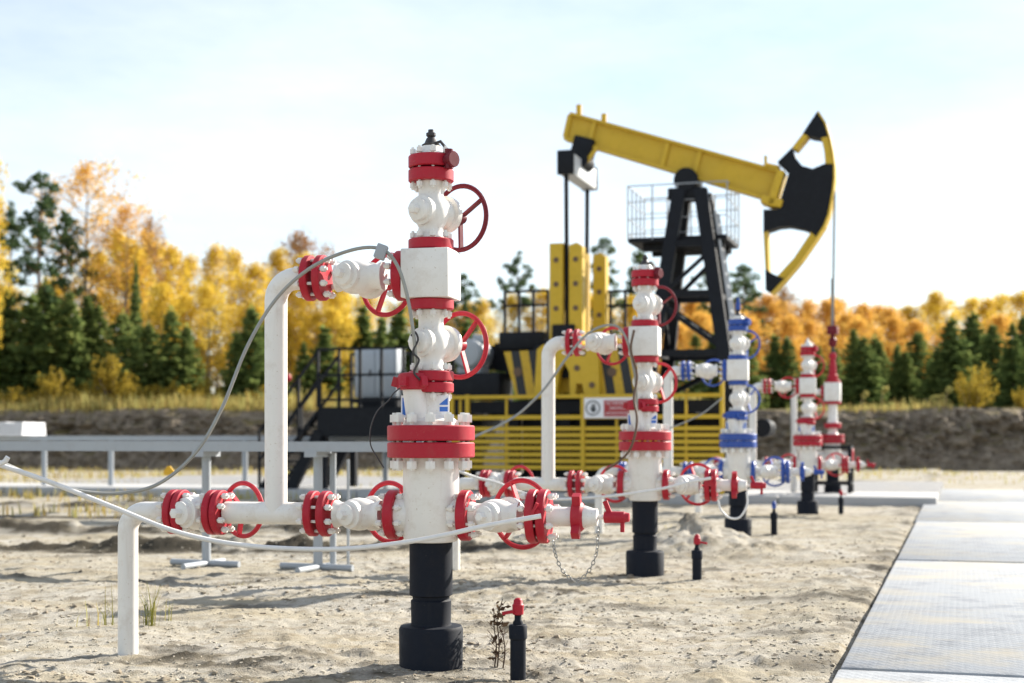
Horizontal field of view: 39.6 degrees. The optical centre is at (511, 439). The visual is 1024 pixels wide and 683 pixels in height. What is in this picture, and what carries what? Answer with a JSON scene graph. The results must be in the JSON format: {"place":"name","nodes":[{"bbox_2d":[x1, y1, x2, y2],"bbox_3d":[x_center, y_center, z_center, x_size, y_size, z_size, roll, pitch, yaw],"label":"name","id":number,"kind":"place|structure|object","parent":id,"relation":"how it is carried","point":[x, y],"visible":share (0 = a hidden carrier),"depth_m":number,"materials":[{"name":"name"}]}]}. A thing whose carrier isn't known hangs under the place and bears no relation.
{"place":"outdoors","nodes":[
{"label":"outdoors","id":0,"kind":"place"},
{"bbox_2d":[0,465,402,518],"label":"dry grass","id":1,"kind":"structure","parent":0,"point":[14,494],"depth_m":35.86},
{"bbox_2d":[0,469,1023,682],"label":"ground","id":2,"kind":"structure","parent":0,"point":[750,555],"depth_m":10.45,"materials":[{"name":"sand"}]},
{"bbox_2d":[0,441,387,572],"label":"cable tray","id":3,"kind":"object","parent":2,"relation":"on","point":[317,451],"visible":0.77,"depth_m":13.12,"materials":[{"name":"metal"}]},
{"bbox_2d":[258,346,454,488],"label":"service platform","id":4,"kind":"structure","parent":2,"relation":"on","point":[340,421],"depth_m":29.45,"materials":[{"name":"black paint"}]},
{"bbox_2d":[355,349,400,406],"bbox_3d":[-2.811,-1.310,30.197,0.956,1.260,0.550,0,0,17],"label":"control cabinet","id":5,"kind":"object","parent":4,"relation":"on","point":[371,364],"visible":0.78,"depth_m":29.97,"materials":[{"name":"metal"}]},
{"bbox_2d":[118,129,629,671],"bbox_3d":[-0.772,-0.148,7.584,2.836,2.957,0.559,0,0,16],"label":"wellhead","id":6,"kind":"object","parent":2,"relation":"on","point":[428,497],"visible":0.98,"depth_m":7.39,"materials":[{"name":"white paint"}]},
{"bbox_2d":[0,243,420,494],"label":"power cable","id":7,"kind":"object","parent":6,"relation":"attached to","point":[381,251],"visible":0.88,"depth_m":7.29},
{"bbox_2d":[0,464,540,551],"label":"white conduit","id":8,"kind":"object","parent":6,"relation":"attached to","point":[240,544],"visible":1,"depth_m":7.00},
{"bbox_2d":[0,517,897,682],"bbox_3d":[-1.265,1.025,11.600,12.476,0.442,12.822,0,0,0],"label":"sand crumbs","id":9,"kind":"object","parent":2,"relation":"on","point":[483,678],"visible":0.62,"depth_m":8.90,"materials":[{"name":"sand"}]},
{"bbox_2d":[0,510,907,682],"bbox_3d":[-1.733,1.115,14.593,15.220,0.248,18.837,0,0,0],"label":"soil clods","id":10,"kind":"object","parent":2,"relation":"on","point":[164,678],"visible":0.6,"depth_m":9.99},
{"bbox_2d":[0,483,937,507],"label":"pad kerb","id":11,"kind":"structure","parent":2,"relation":"on","point":[920,499],"depth_m":27.50,"materials":[{"name":"concrete"}]},
{"bbox_2d":[0,436,522,487],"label":"cable tray","id":12,"kind":"object","parent":11,"relation":"on","point":[161,438],"visible":0.48,"depth_m":31.13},
{"bbox_2d":[0,422,45,435],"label":"corrugated sheets","id":13,"kind":"object","parent":12,"relation":"on","point":[22,428],"visible":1,"depth_m":31.81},
{"bbox_2d":[450,369,723,494],"bbox_3d":[1.366,-0.095,27.298,5.416,2.450,0.090,0,0,17],"label":"safety fence","id":14,"kind":"object","parent":11,"relation":"on","point":[582,442],"visible":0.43,"depth_m":27.31,"materials":[{"name":"metal"}]},
{"bbox_2d":[584,397,632,417],"bbox_3d":[1.839,-0.612,27.075,0.959,0.388,0.021,0,0,17],"label":"warning sign","id":15,"kind":"object","parent":14,"relation":"attached to","point":[603,408],"visible":0.88,"depth_m":27.09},
{"bbox_2d":[416,104,838,492],"bbox_3d":[2.219,-2.917,28.663,8.494,7.834,2.641,0,0,17],"label":"pumpjack","id":16,"kind":"object","parent":11,"relation":"on","point":[806,202],"visible":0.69,"depth_m":28.05,"materials":[{"name":"yellow paint"}]},
{"bbox_2d":[38,475,943,497],"bbox_3d":[-0.784,1.210,35.451,22.000,0.260,9.800,0,0,17],"label":"gravel pad","id":17,"kind":"object","parent":2,"relation":"on","point":[893,486],"visible":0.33,"depth_m":36.14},
{"bbox_2d":[487,599,510,668],"bbox_3d":[-0.069,1.031,7.527,0.132,0.381,0.115,0,0,0],"label":"dead weed","id":18,"kind":"object","parent":2,"relation":"on","point":[498,615],"visible":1,"depth_m":7.52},
{"bbox_2d":[502,598,526,680],"bbox_3d":[0.011,1.016,7.230,0.134,0.427,0.094,0,0,-11],"label":"valve stub","id":19,"kind":"object","parent":2,"relation":"on","point":[517,632],"visible":0.98,"depth_m":7.20,"materials":[{"name":"red paint"}]},
{"bbox_2d":[453,255,765,576],"bbox_3d":[0.820,-0.148,12.624,2.836,2.957,0.559,0,0,16],"label":"wellhead","id":20,"kind":"object","parent":2,"relation":"on","point":[644,557],"visible":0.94,"depth_m":12.42,"materials":[{"name":"white paint"}]},
{"bbox_2d":[475,324,637,437],"bbox_3d":[0.235,-0.447,12.193,1.736,1.117,0.119,0,0,-10],"label":"power cable","id":21,"kind":"object","parent":20,"relation":"attached to","point":[554,375],"visible":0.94,"depth_m":12.28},
{"bbox_2d":[691,534,706,579],"bbox_3d":[1.575,1.008,11.975,0.134,0.427,0.094,0,0,37],"label":"valve stub","id":22,"kind":"object","parent":2,"relation":"on","point":[697,555],"visible":0.95,"depth_m":11.96,"materials":[{"name":"red paint"}]},
{"bbox_2d":[595,298,824,535],"bbox_3d":[2.449,-0.215,17.734,2.836,3.090,0.559,0,0,16],"label":"wellhead","id":23,"kind":"object","parent":2,"relation":"on","point":[734,367],"visible":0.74,"depth_m":17.52,"materials":[{"name":"white paint"}]},
{"bbox_2d":[695,338,874,513],"bbox_3d":[4.372,-0.148,22.834,2.836,2.957,0.559,0,0,16],"label":"wellhead","id":24,"kind":"object","parent":2,"relation":"on","point":[805,384],"visible":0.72,"depth_m":22.61,"materials":[{"name":"white paint"}]},
{"bbox_2d":[791,353,853,492],"bbox_3d":[6.003,-0.255,27.562,1.192,2.870,0.670,0,0,17],"label":"pumping wellhead","id":25,"kind":"object","parent":2,"relation":"on","point":[829,391],"visible":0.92,"depth_m":27.40,"materials":[{"name":"white paint"}]},
{"bbox_2d":[0,406,1023,470],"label":"earth bank","id":26,"kind":"structure","parent":0,"point":[970,439],"depth_m":57.51,"materials":[{"name":"soil"}]},
{"bbox_2d":[0,157,19,348],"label":"birch tree","id":27,"kind":"object","parent":26,"relation":"on","point":[4,262],"visible":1,"depth_m":64.62,"materials":[{"name":"yellow plant"}]},
{"bbox_2d":[0,288,36,397],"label":"spruce tree","id":28,"kind":"object","parent":26,"relation":"on","point":[9,315],"visible":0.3,"depth_m":68.05,"materials":[{"name":"green plant"}]},
{"bbox_2d":[0,200,42,288],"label":"pine tree","id":29,"kind":"object","parent":26,"relation":"on","point":[13,225],"visible":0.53,"depth_m":74.21,"materials":[{"name":"green plant"}]},
{"bbox_2d":[0,292,63,403],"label":"spruce tree","id":30,"kind":"object","parent":26,"relation":"on","point":[32,331],"visible":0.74,"depth_m":66.75,"materials":[{"name":"green plant"}]},
{"bbox_2d":[0,170,73,312],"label":"pine tree","id":31,"kind":"object","parent":26,"relation":"on","point":[38,231],"visible":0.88,"depth_m":69.69,"materials":[{"name":"green plant"}]},
{"bbox_2d":[5,276,85,389],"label":"spruce tree","id":32,"kind":"object","parent":26,"relation":"on","point":[47,315],"visible":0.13,"depth_m":69.15,"materials":[{"name":"green plant"}]},
{"bbox_2d":[37,365,76,404],"bbox_3d":[-19.365,-2.154,60.541,1.623,2.103,1.105,0,0,-27],"label":"autumn bush","id":33,"kind":"object","parent":26,"relation":"on","point":[49,388],"visible":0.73,"depth_m":60.46,"materials":[{"name":"yellow plant"}]},
{"bbox_2d":[34,290,101,396],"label":"spruce tree","id":34,"kind":"object","parent":26,"relation":"on","point":[69,337],"visible":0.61,"depth_m":67.63,"materials":[{"name":"green plant"}]},
{"bbox_2d":[36,215,101,307],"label":"pine tree","id":35,"kind":"object","parent":26,"relation":"on","point":[68,242],"visible":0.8,"depth_m":72.32,"materials":[{"name":"green plant"}]},
{"bbox_2d":[29,152,146,328],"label":"birch tree","id":36,"kind":"object","parent":26,"relation":"on","point":[84,181],"visible":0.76,"depth_m":73.86,"materials":[{"name":"orange plant"}]},
{"bbox_2d":[74,305,121,388],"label":"spruce tree","id":37,"kind":"object","parent":26,"relation":"on","point":[98,328],"visible":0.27,"depth_m":70.03,"materials":[{"name":"green plant"}]},
{"bbox_2d":[70,249,129,342],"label":"birch tree","id":38,"kind":"object","parent":26,"relation":"on","point":[101,263],"visible":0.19,"depth_m":79.74,"materials":[{"name":"yellow plant"}]},
{"bbox_2d":[85,352,138,402],"bbox_3d":[-17.184,-2.436,60.789,1.738,2.705,2.071,0,0,33],"label":"autumn bush","id":39,"kind":"object","parent":26,"relation":"on","point":[102,379],"visible":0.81,"depth_m":60.65,"materials":[{"name":"yellow plant"}]},
{"bbox_2d":[80,227,145,370],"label":"birch tree","id":40,"kind":"object","parent":26,"relation":"on","point":[114,251],"visible":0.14,"depth_m":90.06,"materials":[{"name":"yellow plant"}]},
{"bbox_2d":[84,308,158,398],"bbox_3d":[-17.535,-3.513,64.498,4.158,4.976,4.662,0,0,-25],"label":"spruce tree","id":41,"kind":"object","parent":26,"relation":"on","point":[123,343],"visible":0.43,"depth_m":64.17,"materials":[{"name":"green plant"}]},
{"bbox_2d":[77,196,171,334],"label":"birch tree","id":42,"kind":"object","parent":26,"relation":"on","point":[122,217],"visible":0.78,"depth_m":73.89,"materials":[{"name":"yellow plant"}]},
{"bbox_2d":[98,242,160,354],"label":"birch tree","id":43,"kind":"object","parent":26,"relation":"on","point":[139,252],"visible":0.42,"depth_m":74.47,"materials":[{"name":"yellow plant"}]},
{"bbox_2d":[129,259,144,382],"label":"spruce tree","id":44,"kind":"object","parent":26,"relation":"on","point":[136,300],"visible":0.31,"depth_m":65.92,"materials":[{"name":"green plant"}]},
{"bbox_2d":[114,236,178,343],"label":"birch tree","id":45,"kind":"object","parent":26,"relation":"on","point":[159,254],"visible":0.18,"depth_m":80.34,"materials":[{"name":"yellow plant"}]},
{"bbox_2d":[125,214,171,339],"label":"birch tree","id":46,"kind":"object","parent":26,"relation":"on","point":[159,274],"visible":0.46,"depth_m":75.94,"materials":[{"name":"yellow plant"}]},
{"bbox_2d":[131,320,168,396],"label":"spruce tree","id":47,"kind":"object","parent":26,"relation":"on","point":[149,335],"visible":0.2,"depth_m":65.52,"materials":[{"name":"green plant"}]},
{"bbox_2d":[130,282,190,361],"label":"birch tree","id":48,"kind":"object","parent":26,"relation":"on","point":[162,291],"visible":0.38,"depth_m":68.18,"materials":[{"name":"yellow plant"}]},
{"bbox_2d":[140,305,199,393],"bbox_3d":[-15.610,-3.610,65.285,3.766,5.187,3.358,0,0,-20],"label":"spruce tree","id":49,"kind":"object","parent":26,"relation":"on","point":[170,347],"visible":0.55,"depth_m":64.81,"materials":[{"name":"green plant"}]},
{"bbox_2d":[149,244,196,377],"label":"birch tree","id":50,"kind":"object","parent":26,"relation":"on","point":[174,261],"visible":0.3,"depth_m":81.39,"materials":[{"name":"yellow plant"}]},
{"bbox_2d":[160,322,207,392],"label":"spruce tree","id":51,"kind":"object","parent":26,"relation":"on","point":[187,333],"visible":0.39,"depth_m":65.26,"materials":[{"name":"green plant"}]},
{"bbox_2d":[153,292,223,378],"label":"birch tree","id":52,"kind":"object","parent":26,"relation":"on","point":[184,317],"visible":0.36,"depth_m":71.34,"materials":[{"name":"yellow plant"}]},
{"bbox_2d":[173,252,218,371],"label":"birch tree","id":53,"kind":"object","parent":26,"relation":"on","point":[194,264],"visible":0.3,"depth_m":87.50,"materials":[{"name":"yellow plant"}]},
{"bbox_2d":[174,279,239,391],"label":"birch tree","id":54,"kind":"object","parent":26,"relation":"on","point":[207,292],"visible":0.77,"depth_m":70.49,"materials":[{"name":"yellow plant"}]},
{"bbox_2d":[188,241,244,390],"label":"birch tree","id":55,"kind":"object","parent":26,"relation":"on","point":[212,261],"visible":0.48,"depth_m":74.94,"materials":[{"name":"yellow plant"}]},
{"bbox_2d":[203,246,259,367],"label":"birch tree","id":56,"kind":"object","parent":26,"relation":"on","point":[235,256],"visible":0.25,"depth_m":79.27,"materials":[{"name":"yellow plant"}]},
{"bbox_2d":[218,302,264,405],"bbox_3d":[-11.650,-3.569,63.089,4.249,5.098,3.789,0,0,29],"label":"spruce tree","id":57,"kind":"object","parent":26,"relation":"on","point":[253,379],"visible":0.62,"depth_m":62.77,"materials":[{"name":"green plant"}]},
{"bbox_2d":[219,260,287,351],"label":"birch tree","id":58,"kind":"object","parent":26,"relation":"on","point":[256,274],"visible":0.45,"depth_m":74.40,"materials":[{"name":"yellow plant"}]},
{"bbox_2d":[245,246,312,374],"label":"birch tree","id":59,"kind":"object","parent":26,"relation":"on","point":[278,260],"visible":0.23,"depth_m":81.47,"materials":[{"name":"yellow plant"}]},
{"bbox_2d":[287,307,304,387],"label":"birch tree","id":60,"kind":"object","parent":26,"relation":"on","point":[291,332],"visible":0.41,"depth_m":73.67,"materials":[{"name":"yellow plant"}]},
{"bbox_2d":[263,226,342,349],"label":"birch tree","id":61,"kind":"object","parent":26,"relation":"on","point":[302,246],"visible":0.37,"depth_m":83.31,"materials":[{"name":"yellow plant"}]},
{"bbox_2d":[288,341,323,405],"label":"spruce tree","id":62,"kind":"object","parent":26,"relation":"on","point":[303,358],"visible":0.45,"depth_m":66.41,"materials":[{"name":"green plant"}]},
{"bbox_2d":[289,310,341,370],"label":"birch tree","id":63,"kind":"object","parent":26,"relation":"on","point":[314,320],"visible":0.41,"depth_m":73.98,"materials":[{"name":"yellow plant"}]},
{"bbox_2d":[289,290,344,380],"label":"birch tree","id":64,"kind":"object","parent":26,"relation":"on","point":[309,303],"visible":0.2,"depth_m":75.81,"materials":[{"name":"yellow plant"}]},
{"bbox_2d":[300,324,349,398],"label":"spruce tree","id":65,"kind":"object","parent":26,"relation":"on","point":[324,341],"visible":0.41,"depth_m":67.34,"materials":[{"name":"green plant"}]},
{"bbox_2d":[297,306,360,386],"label":"birch tree","id":66,"kind":"object","parent":26,"relation":"on","point":[332,314],"visible":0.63,"depth_m":72.90,"materials":[{"name":"yellow plant"}]},
{"bbox_2d":[318,290,357,377],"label":"birch tree","id":67,"kind":"object","parent":26,"relation":"on","point":[337,303],"visible":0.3,"depth_m":74.68,"materials":[{"name":"yellow plant"}]},
{"bbox_2d":[341,305,373,395],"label":"spruce tree","id":68,"kind":"object","parent":26,"relation":"on","point":[363,322],"visible":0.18,"depth_m":75.30,"materials":[{"name":"green plant"}]},
{"bbox_2d":[353,317,405,383],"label":"spruce tree","id":69,"kind":"object","parent":26,"relation":"on","point":[380,338],"visible":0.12,"depth_m":69.62,"materials":[{"name":"green plant"}]},
{"bbox_2d":[387,304,410,367],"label":"spruce tree","id":70,"kind":"object","parent":26,"relation":"on","point":[398,323],"visible":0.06,"depth_m":72.11,"materials":[{"name":"green plant"}]},
{"bbox_2d":[451,272,481,338],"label":"pine tree","id":71,"kind":"object","parent":26,"relation":"on","point":[465,298],"visible":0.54,"depth_m":94.60,"materials":[{"name":"green plant"}]},
{"bbox_2d":[471,297,502,372],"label":"birch tree","id":72,"kind":"object","parent":26,"relation":"on","point":[482,309],"visible":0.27,"depth_m":97.81,"materials":[{"name":"yellow plant"}]},
{"bbox_2d":[0,386,1018,412],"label":"bank grass","id":73,"kind":"structure","parent":26,"relation":"on","point":[104,404],"depth_m":58.73,"materials":[{"name":"plant"}]},
{"bbox_2d":[487,251,537,389],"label":"pine tree","id":74,"kind":"object","parent":26,"relation":"on","point":[513,270],"visible":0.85,"depth_m":91.65,"materials":[{"name":"green plant"}]},
{"bbox_2d":[483,293,541,345],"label":"birch tree","id":75,"kind":"object","parent":26,"relation":"on","point":[511,310],"visible":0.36,"depth_m":91.60,"materials":[{"name":"yellow plant"}]},
{"bbox_2d":[521,286,548,331],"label":"birch tree","id":76,"kind":"object","parent":26,"relation":"on","point":[539,296],"visible":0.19,"depth_m":92.52,"materials":[{"name":"yellow plant"}]},
{"bbox_2d":[590,236,623,334],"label":"pine tree","id":77,"kind":"object","parent":26,"relation":"on","point":[604,242],"visible":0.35,"depth_m":89.81,"materials":[{"name":"green plant"}]},
{"bbox_2d":[662,310,712,382],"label":"birch tree","id":78,"kind":"object","parent":26,"relation":"on","point":[703,321],"visible":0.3,"depth_m":82.81,"materials":[{"name":"orange plant"}]},
{"bbox_2d":[687,333,719,399],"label":"spruce tree","id":79,"kind":"object","parent":26,"relation":"on","point":[709,389],"visible":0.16,"depth_m":74.32,"materials":[{"name":"green plant"}]},
{"bbox_2d":[730,264,770,337],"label":"pine tree","id":80,"kind":"object","parent":26,"relation":"on","point":[746,284],"visible":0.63,"depth_m":94.45,"materials":[{"name":"green plant"}]},
{"bbox_2d":[743,317,774,408],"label":"spruce tree","id":81,"kind":"object","parent":26,"relation":"on","point":[754,379],"visible":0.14,"depth_m":74.40,"materials":[{"name":"green plant"}]},
{"bbox_2d":[749,292,795,373],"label":"birch tree","id":82,"kind":"object","parent":26,"relation":"on","point":[766,300],"visible":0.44,"depth_m":98.00,"materials":[{"name":"orange plant"}]},
{"bbox_2d":[757,333,792,408],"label":"spruce tree","id":83,"kind":"object","parent":26,"relation":"on","point":[772,359],"visible":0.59,"depth_m":78.00,"materials":[{"name":"green plant"}]},
{"bbox_2d":[765,334,803,408],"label":"spruce tree","id":84,"kind":"object","parent":26,"relation":"on","point":[787,365],"visible":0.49,"depth_m":77.97,"materials":[{"name":"green plant"}]},
{"bbox_2d":[768,313,806,390],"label":"birch tree","id":85,"kind":"object","parent":26,"relation":"on","point":[793,323],"visible":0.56,"depth_m":84.13,"materials":[{"name":"orange plant"}]},
{"bbox_2d":[780,318,834,381],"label":"birch tree","id":86,"kind":"object","parent":26,"relation":"on","point":[809,326],"visible":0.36,"depth_m":87.26,"materials":[{"name":"orange plant"}]},
{"bbox_2d":[802,298,846,375],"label":"birch tree","id":87,"kind":"object","parent":26,"relation":"on","point":[826,307],"visible":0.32,"depth_m":98.80,"materials":[{"name":"orange plant"}]},
{"bbox_2d":[837,328,879,407],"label":"spruce tree","id":88,"kind":"object","parent":26,"relation":"on","point":[853,338],"visible":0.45,"depth_m":67.12,"materials":[{"name":"green plant"}]},
{"bbox_2d":[837,336,892,408],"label":"spruce tree","id":89,"kind":"object","parent":26,"relation":"on","point":[869,383],"visible":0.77,"depth_m":66.51,"materials":[{"name":"green plant"}]},
{"bbox_2d":[828,315,902,372],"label":"birch tree","id":90,"kind":"object","parent":26,"relation":"on","point":[859,325],"visible":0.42,"depth_m":84.55,"materials":[{"name":"orange plant"}]},
{"bbox_2d":[876,314,913,373],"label":"birch tree","id":91,"kind":"object","parent":26,"relation":"on","point":[893,326],"visible":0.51,"depth_m":86.59,"materials":[{"name":"orange plant"}]},
{"bbox_2d":[881,344,915,407],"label":"spruce tree","id":92,"kind":"object","parent":26,"relation":"on","point":[897,353],"visible":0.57,"depth_m":69.01,"materials":[{"name":"green plant"}]},
{"bbox_2d":[883,351,922,407],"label":"spruce tree","id":93,"kind":"object","parent":26,"relation":"on","point":[907,365],"visible":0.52,"depth_m":68.91,"materials":[{"name":"green plant"}]},
{"bbox_2d":[904,331,932,399],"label":"spruce tree","id":94,"kind":"object","parent":26,"relation":"on","point":[918,343],"visible":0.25,"depth_m":78.59,"materials":[{"name":"green plant"}]},
{"bbox_2d":[913,349,962,406],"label":"spruce tree","id":95,"kind":"object","parent":26,"relation":"on","point":[928,387],"visible":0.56,"depth_m":66.88,"materials":[{"name":"green plant"}]},
{"bbox_2d":[913,288,966,377],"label":"birch tree","id":96,"kind":"object","parent":26,"relation":"on","point":[936,299],"visible":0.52,"depth_m":95.76,"materials":[{"name":"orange plant"}]},
{"bbox_2d":[914,317,988,407],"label":"spruce tree","id":97,"kind":"object","parent":26,"relation":"on","point":[954,358],"visible":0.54,"depth_m":67.19,"materials":[{"name":"green plant"}]},
{"bbox_2d":[954,362,999,407],"bbox_3d":[19.797,-2.238,61.083,1.964,2.213,2.463,0,0,-7],"label":"autumn bush","id":98,"kind":"object","parent":26,"relation":"on","point":[975,396],"visible":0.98,"depth_m":60.78,"materials":[{"name":"yellow plant"}]},
{"bbox_2d":[958,311,999,371],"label":"spruce tree","id":99,"kind":"object","parent":26,"relation":"on","point":[970,323],"visible":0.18,"depth_m":78.52,"materials":[{"name":"green plant"}]},
{"bbox_2d":[969,324,1006,407],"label":"spruce tree","id":100,"kind":"object","parent":26,"relation":"on","point":[990,345],"visible":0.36,"depth_m":75.20,"materials":[{"name":"green plant"}]},
{"bbox_2d":[979,312,1016,360],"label":"birch tree","id":101,"kind":"object","parent":26,"relation":"on","point":[1000,321],"visible":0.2,"depth_m":82.18,"materials":[{"name":"orange plant"}]},
{"bbox_2d":[981,323,1023,407],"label":"spruce tree","id":102,"kind":"object","parent":26,"relation":"on","point":[1010,381],"visible":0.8,"depth_m":66.75,"materials":[{"name":"green plant"}]},
{"bbox_2d":[998,289,1023,338],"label":"birch tree","id":103,"kind":"object","parent":26,"relation":"on","point":[1017,301],"visible":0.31,"depth_m":92.37,"materials":[{"name":"yellow plant"}]},
{"bbox_2d":[0,0,1023,400],"label":"sky","id":104,"kind":"structure","parent":0,"point":[247,123],"materials":[{"name":"white"}]},
{"bbox_2d":[459,470,710,500],"bbox_3d":[0.590,0.373,11.912,2.165,0.276,0.199,0,0,-7],"label":"white conduit","id":105,"kind":"object","parent":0,"point":[601,496],"visible":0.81,"depth_m":11.95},
{"bbox_2d":[778,467,1023,483],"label":"sparse grass","id":106,"kind":"structure","parent":0,"point":[889,470],"depth_m":49.37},
{"bbox_2d":[832,489,1023,682],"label":"concrete road","id":107,"kind":"structure","parent":0,"point":[948,606],"depth_m":9.90,"materials":[{"name":"concrete"}]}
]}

